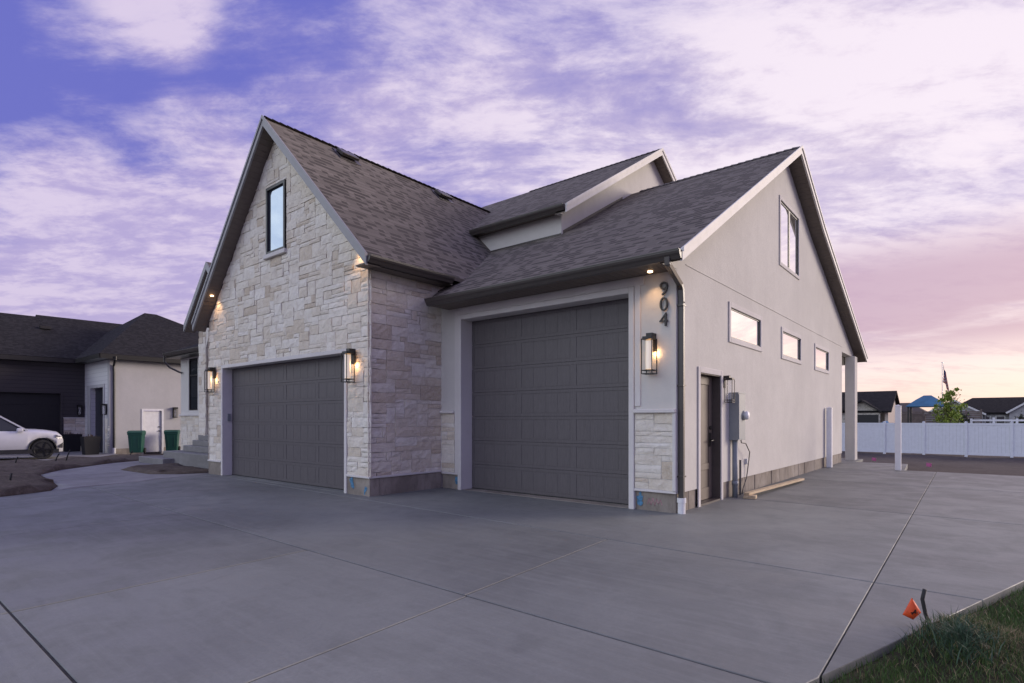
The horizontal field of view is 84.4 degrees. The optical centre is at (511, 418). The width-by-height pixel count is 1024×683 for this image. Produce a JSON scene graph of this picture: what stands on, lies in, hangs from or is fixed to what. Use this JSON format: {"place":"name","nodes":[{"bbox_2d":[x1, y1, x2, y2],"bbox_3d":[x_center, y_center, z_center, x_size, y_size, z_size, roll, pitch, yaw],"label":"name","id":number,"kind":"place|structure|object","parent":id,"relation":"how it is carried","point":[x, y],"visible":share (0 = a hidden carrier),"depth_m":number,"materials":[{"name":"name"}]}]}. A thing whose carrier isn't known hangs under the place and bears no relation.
{"place":"outdoors","nodes":[
{"label":"outdoors","id":0,"kind":"place"},
{"bbox_2d":[0,451,116,460],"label":"neighbor driveway","id":1,"kind":"structure","parent":0,"point":[62,454],"depth_m":24.55,"materials":[{"name":"concrete"}]},
{"bbox_2d":[0,416,62,458],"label":"parked suv","id":2,"kind":"object","parent":1,"relation":"on","point":[15,438],"visible":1,"depth_m":21.84,"materials":[{"name":"white paint"}]},
{"bbox_2d":[61,432,81,451],"bbox_3d":[-21.462,1.109,27.553,0.680,0.963,0.680,0,0,40],"label":"planter","id":3,"kind":"object","parent":1,"relation":"on","point":[72,442],"visible":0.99,"depth_m":27.35,"materials":[{"name":"black plastic"}]},
{"bbox_2d":[80,434,100,454],"bbox_3d":[-18.829,1.129,25.245,0.646,0.922,0.646,0,0,40],"label":"planter","id":4,"kind":"object","parent":1,"relation":"on","point":[90,444],"visible":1,"depth_m":25.07,"materials":[{"name":"grey plastic"}]},
{"bbox_2d":[0,454,153,496],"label":"soil bed","id":5,"kind":"object","parent":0,"point":[27,478],"visible":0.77,"depth_m":14.00,"materials":[{"name":"brown soil"}]},
{"bbox_2d":[0,313,198,454],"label":"neighbor house","id":6,"kind":"structure","parent":0,"point":[55,372],"depth_m":27.48,"materials":[{"name":"white paint"}]},
{"bbox_2d":[0,392,59,439],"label":"garage door","id":7,"kind":"structure","parent":6,"relation":"in","point":[27,410],"depth_m":27.05,"materials":[{"name":"black metal"}]},
{"bbox_2d":[77,405,81,414],"bbox_3d":[-21.596,-0.440,28.223,0.220,0.520,0.180,0,0,40],"label":"neighbor lantern","id":8,"kind":"object","parent":6,"relation":"attached to","point":[79,409],"visible":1,"depth_m":28.25,"materials":[{"name":"black metal"}]},
{"bbox_2d":[95,388,102,451],"bbox_3d":[-19.822,0.045,27.339,2.000,3.090,0.060,0,0,40],"label":"tall door","id":9,"kind":"structure","parent":6,"relation":"in","point":[99,391],"depth_m":27.53,"materials":[{"name":"black"}]},
{"bbox_2d":[100,404,106,414],"bbox_3d":[-18.851,-0.440,26.081,0.180,0.520,0.220,0,0,40],"label":"neighbor lantern","id":10,"kind":"object","parent":6,"relation":"attached to","point":[105,409],"visible":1,"depth_m":26.07,"materials":[{"name":"black metal"}]},
{"bbox_2d":[144,411,160,451],"bbox_3d":[-17.366,0.605,27.280,0.100,1.970,0.740,0,0,40],"label":"side door","id":11,"kind":"structure","parent":6,"relation":"in","point":[152,419],"depth_m":27.29,"materials":[{"name":"white paint"}]},
{"bbox_2d":[173,407,177,417],"bbox_3d":[-16.637,-0.320,27.910,0.220,0.520,0.180,0,0,40],"label":"neighbor lantern","id":12,"kind":"object","parent":6,"relation":"attached to","point":[175,412],"visible":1,"depth_m":27.92,"materials":[{"name":"black metal"}]},
{"bbox_2d":[41,461,208,490],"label":"walkway","id":13,"kind":"structure","parent":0,"point":[97,475],"depth_m":13.04,"materials":[{"name":"concrete"}]},
{"bbox_2d":[121,463,208,473],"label":"soil island","id":14,"kind":"structure","parent":0,"point":[172,468],"depth_m":13.99,"materials":[{"name":"brown soil"}]},
{"bbox_2d":[0,461,1023,682],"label":"driveway","id":15,"kind":"structure","parent":0,"point":[774,585],"depth_m":4.58,"materials":[{"name":"concrete"}]},
{"bbox_2d":[0,473,935,682],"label":"joint filler","id":16,"kind":"object","parent":15,"relation":"on","point":[60,667],"visible":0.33,"depth_m":3.64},
{"bbox_2d":[739,460,740,494],"bbox_3d":[3.902,1.010,9.659,0.034,0.620,0.036,0,0,40],"label":"stub pipe","id":17,"kind":"object","parent":15,"relation":"on","point":[739,477],"visible":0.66,"depth_m":9.65,"materials":[{"name":"grey metal"}]},
{"bbox_2d":[744,494,756,498],"bbox_3d":[3.902,1.272,9.251,0.182,0.055,0.190,0,0,30],"label":"wood block","id":18,"kind":"object","parent":15,"relation":"on","point":[752,496],"depth_m":9.18,"materials":[{"name":"beige wood"}]},
{"bbox_2d":[744,478,803,494],"bbox_3d":[4.932,1.236,10.488,0.089,0.066,3.352,0,0,41],"label":"wood board","id":19,"kind":"object","parent":15,"relation":"on","point":[772,487],"visible":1,"depth_m":10.16,"materials":[{"name":"beige wood"}]},
{"bbox_2d":[826,407,832,467],"bbox_3d":[8.511,0.485,15.152,0.143,1.630,0.143,0,0,40],"label":"vinyl post","id":20,"kind":"object","parent":15,"relation":"on","point":[828,437],"visible":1,"depth_m":15.11,"materials":[{"name":"white plastic"}]},
{"bbox_2d":[895,405,900,469],"bbox_3d":[9.858,0.490,14.427,0.143,1.720,0.143,0,0,40],"label":"vinyl post","id":21,"kind":"object","parent":15,"relation":"on","point":[897,437],"visible":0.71,"depth_m":14.38,"materials":[{"name":"white plastic"}]},
{"bbox_2d":[0,0,1023,416],"label":"sky","id":22,"kind":"structure","parent":0,"point":[128,128],"materials":[{"name":"purple"}]},
{"bbox_2d":[102,443,1023,475],"bbox_3d":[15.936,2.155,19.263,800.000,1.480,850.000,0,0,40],"label":"ground","id":23,"kind":"structure","parent":0,"point":[989,465],"depth_m":24.72,"materials":[{"name":"soil"}]},
{"bbox_2d":[127,430,145,452],"bbox_3d":[-17.138,1.055,25.802,0.600,1.060,0.768,0,0,-20],"label":"wheelie bin","id":24,"kind":"object","parent":23,"relation":"on","point":[136,440],"visible":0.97,"depth_m":25.55,"materials":[{"name":"green plastic"}]},
{"bbox_2d":[164,430,179,450],"bbox_3d":[-16.396,1.055,27.265,0.600,1.060,0.768,0,0,-22],"label":"wheelie bin","id":25,"kind":"object","parent":23,"relation":"on","point":[171,439],"visible":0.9,"depth_m":27.00,"materials":[{"name":"green plastic"}]},
{"bbox_2d":[139,435,208,468],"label":"entry steps","id":26,"kind":"structure","parent":23,"relation":"on","point":[195,454],"depth_m":15.98,"materials":[{"name":"concrete"}]},
{"bbox_2d":[162,115,867,513],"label":"stone house","id":27,"kind":"structure","parent":23,"relation":"on","point":[544,301],"depth_m":10.41,"materials":[{"name":"stone"}]},
{"bbox_2d":[189,358,197,409],"bbox_3d":[-11.784,-1.285,20.975,0.800,1.930,0.060,0,0,40],"label":"window","id":28,"kind":"structure","parent":27,"relation":"in","point":[193,363],"depth_m":21.04,"materials":[{"name":"black glass"}]},
{"bbox_2d":[204,367,215,391],"bbox_3d":[-7.012,-0.912,13.127,0.167,0.576,0.200,0,0,40],"label":"wall lantern","id":29,"kind":"object","parent":27,"relation":"attached to","point":[209,370],"depth_m":13.10,"materials":[{"name":"black metal"}]},
{"bbox_2d":[263,179,286,259],"bbox_3d":[-4.757,-4.013,11.437,0.850,1.455,0.160,0,0,40],"label":"window","id":30,"kind":"structure","parent":27,"relation":"in","point":[276,218],"depth_m":11.44,"materials":[{"name":"black metal"}]},
{"bbox_2d":[232,355,343,489],"bbox_3d":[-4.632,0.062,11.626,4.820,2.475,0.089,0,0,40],"label":"garage door","id":31,"kind":"structure","parent":27,"relation":"in","point":[288,417],"depth_m":11.44,"materials":[{"name":"black metal"}]},
{"bbox_2d":[341,348,354,382],"bbox_3d":[-2.782,-0.912,9.627,0.167,0.576,0.200,0,0,40],"label":"wall lantern","id":32,"kind":"object","parent":27,"relation":"attached to","point":[349,353],"depth_m":9.58,"materials":[{"name":"black metal"}]},
{"bbox_2d":[472,298,628,504],"bbox_3d":[0.583,-0.267,9.505,3.420,3.135,0.089,0,0,40],"label":"garage door","id":33,"kind":"structure","parent":27,"relation":"in","point":[550,388],"depth_m":9.36,"materials":[{"name":"black metal"}]},
{"bbox_2d":[641,333,656,374],"bbox_3d":[1.922,-0.912,7.884,0.167,0.576,0.200,0,0,40],"label":"wall lantern","id":34,"kind":"object","parent":27,"relation":"attached to","point":[650,339],"depth_m":7.84,"materials":[{"name":"black metal"}]},
{"bbox_2d":[659,281,667,325],"bbox_3d":[2.103,-1.595,7.832,0.124,0.617,0.024,0,0,40],"label":"house number","id":35,"kind":"object","parent":27,"relation":"attached to","point":[661,300],"visible":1,"depth_m":7.81,"materials":[{"name":"black metal"}]},
{"bbox_2d":[701,376,713,499],"bbox_3d":[2.964,0.298,8.794,0.136,1.935,0.830,0,0,40],"label":"door","id":36,"kind":"structure","parent":27,"relation":"in","point":[706,382],"depth_m":8.97,"materials":[{"name":"black metal"}]},
{"bbox_2d":[723,375,734,402],"bbox_3d":[3.508,-0.484,9.142,0.152,0.436,0.127,0,0,40],"label":"wall lantern","id":37,"kind":"object","parent":27,"relation":"attached to","point":[727,378],"depth_m":9.14,"materials":[{"name":"black metal"}]},
{"bbox_2d":[729,392,749,497],"bbox_3d":[3.970,0.438,9.635,0.235,1.765,0.890,0,0,40],"label":"electric meter","id":38,"kind":"object","parent":27,"relation":"attached to","point":[739,415],"visible":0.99,"depth_m":9.36,"materials":[{"name":"metal"}]},
{"bbox_2d":[731,308,759,346],"bbox_3d":[4.119,-1.610,10.084,0.100,0.500,1.670,0,0,40],"label":"window","id":39,"kind":"structure","parent":27,"relation":"in","point":[745,328],"depth_m":10.06,"materials":[{"name":"clear glass"}]},
{"bbox_2d":[781,202,797,274],"bbox_3d":[6.021,-3.920,12.384,0.100,1.300,1.520,0,0,40],"label":"window","id":40,"kind":"structure","parent":27,"relation":"in","point":[789,223],"depth_m":12.38,"materials":[{"name":"clear glass"}]},
{"bbox_2d":[783,332,799,359],"bbox_3d":[6.133,-1.600,12.518,0.100,0.500,1.550,0,0,40],"label":"window","id":41,"kind":"structure","parent":27,"relation":"in","point":[791,344],"depth_m":12.56,"materials":[{"name":"clear glass"}]},
{"bbox_2d":[816,348,827,369],"bbox_3d":[8.122,-1.570,14.922,0.100,0.500,1.590,0,0,40],"label":"window","id":42,"kind":"structure","parent":27,"relation":"in","point":[821,356],"depth_m":14.94,"materials":[{"name":"clear glass"}]},
{"bbox_2d":[842,391,901,422],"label":"distant house","id":43,"kind":"structure","parent":23,"relation":"on","point":[875,406],"depth_m":60.61,"materials":[{"name":"grey"}]},
{"bbox_2d":[857,415,877,422],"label":"garage door","id":44,"kind":"structure","parent":43,"relation":"in","point":[860,418],"depth_m":59.70,"materials":[{"name":"grey metal"}]},
{"bbox_2d":[900,403,925,422],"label":"distant house","id":45,"kind":"structure","parent":23,"relation":"on","point":[904,408],"depth_m":82.69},
{"bbox_2d":[906,395,944,422],"bbox_3d":[29.675,0.285,40.342,2.400,3.930,2.400,0,0,40],"label":"blue gazebo","id":46,"kind":"object","parent":23,"relation":"on","point":[926,401],"visible":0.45,"depth_m":39.90,"materials":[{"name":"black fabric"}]},
{"bbox_2d":[842,421,1023,457],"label":"vinyl fence","id":47,"kind":"object","parent":23,"relation":"on","point":[983,439],"visible":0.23,"depth_m":30.74,"materials":[{"name":"white plastic"}]},
{"bbox_2d":[901,409,981,446],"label":"slat fence","id":48,"kind":"object","parent":23,"relation":"on","point":[923,414],"visible":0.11,"depth_m":42.70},
{"bbox_2d":[941,362,948,409],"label":"flagpole","id":49,"kind":"object","parent":23,"relation":"on","point":[944,379],"visible":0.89,"depth_m":47.69,"materials":[{"name":"metal"}]},
{"bbox_2d":[929,387,968,432],"bbox_3d":[27.512,0.068,35.439,1.854,4.167,2.479,0,0,14],"label":"young tree","id":50,"kind":"object","parent":23,"relation":"on","point":[949,411],"visible":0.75,"depth_m":35.50,"materials":[{"name":"green plant"}]},
{"bbox_2d":[955,414,968,448],"bbox_3d":[29.315,0.932,37.395,1.523,2.645,1.430,0,0,40],"label":"shrub","id":51,"kind":"object","parent":23,"relation":"on","point":[964,418],"visible":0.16,"depth_m":37.17,"materials":[{"name":"green plant"}]},
{"bbox_2d":[961,412,973,440],"bbox_3d":[30.458,0.877,37.588,1.635,2.754,1.257,0,0,40],"label":"shrub","id":52,"kind":"object","parent":23,"relation":"on","point":[964,415],"visible":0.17,"depth_m":37.62,"materials":[{"name":"green plant"}]},
{"bbox_2d":[926,397,1023,442],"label":"distant house","id":53,"kind":"structure","parent":23,"relation":"on","point":[1003,407],"depth_m":69.08,"materials":[{"name":"grey"}]},
{"bbox_2d":[985,416,990,422],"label":"window","id":54,"kind":"structure","parent":53,"relation":"in","point":[986,417],"depth_m":68.76,"materials":[{"name":"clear glass"}]},
{"bbox_2d":[995,416,1004,422],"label":"window","id":55,"kind":"structure","parent":53,"relation":"in","point":[996,417],"depth_m":68.05,"materials":[{"name":"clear glass"}]},
{"bbox_2d":[970,418,1023,426],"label":"lattice fence","id":56,"kind":"object","parent":23,"relation":"on","point":[993,420],"visible":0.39,"depth_m":35.70,"materials":[{"name":"white plastic"}]},
{"bbox_2d":[1010,411,1023,422],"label":"shrub","id":57,"kind":"object","parent":23,"relation":"on","point":[1020,416],"visible":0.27,"depth_m":36.37,"materials":[{"name":"green plant"}]},
{"bbox_2d":[814,586,1023,682],"bbox_3d":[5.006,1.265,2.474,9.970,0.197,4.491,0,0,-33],"label":"grass","id":58,"kind":"structure","parent":0,"point":[1009,621],"depth_m":3.05,"materials":[{"name":"green plant"}]},
{"bbox_2d":[902,598,922,624],"bbox_3d":[2.496,1.254,3.494,0.150,0.292,0.031,0,0,8],"label":"marker flag","id":59,"kind":"object","parent":58,"relation":"on","point":[912,609],"visible":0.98,"depth_m":3.50,"materials":[{"name":"plastic"}]},
{"bbox_2d":[920,589,928,622],"bbox_3d":[2.619,1.247,3.559,0.077,0.349,0.030,0,0,29],"label":"drip hose","id":60,"kind":"object","parent":58,"relation":"on","point":[923,604],"visible":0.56,"depth_m":3.56,"materials":[{"name":"rubber"}]},
{"bbox_2d":[887,610,1023,682],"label":"dead grass","id":61,"kind":"structure","parent":58,"relation":"on","point":[979,625],"depth_m":3.22,"materials":[{"name":"plant"}]},
{"bbox_2d":[895,608,1023,679],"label":"weed clump","id":62,"kind":"object","parent":58,"relation":"on","point":[958,633],"visible":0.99,"depth_m":3.15,"materials":[{"name":"green plant"}]}
]}

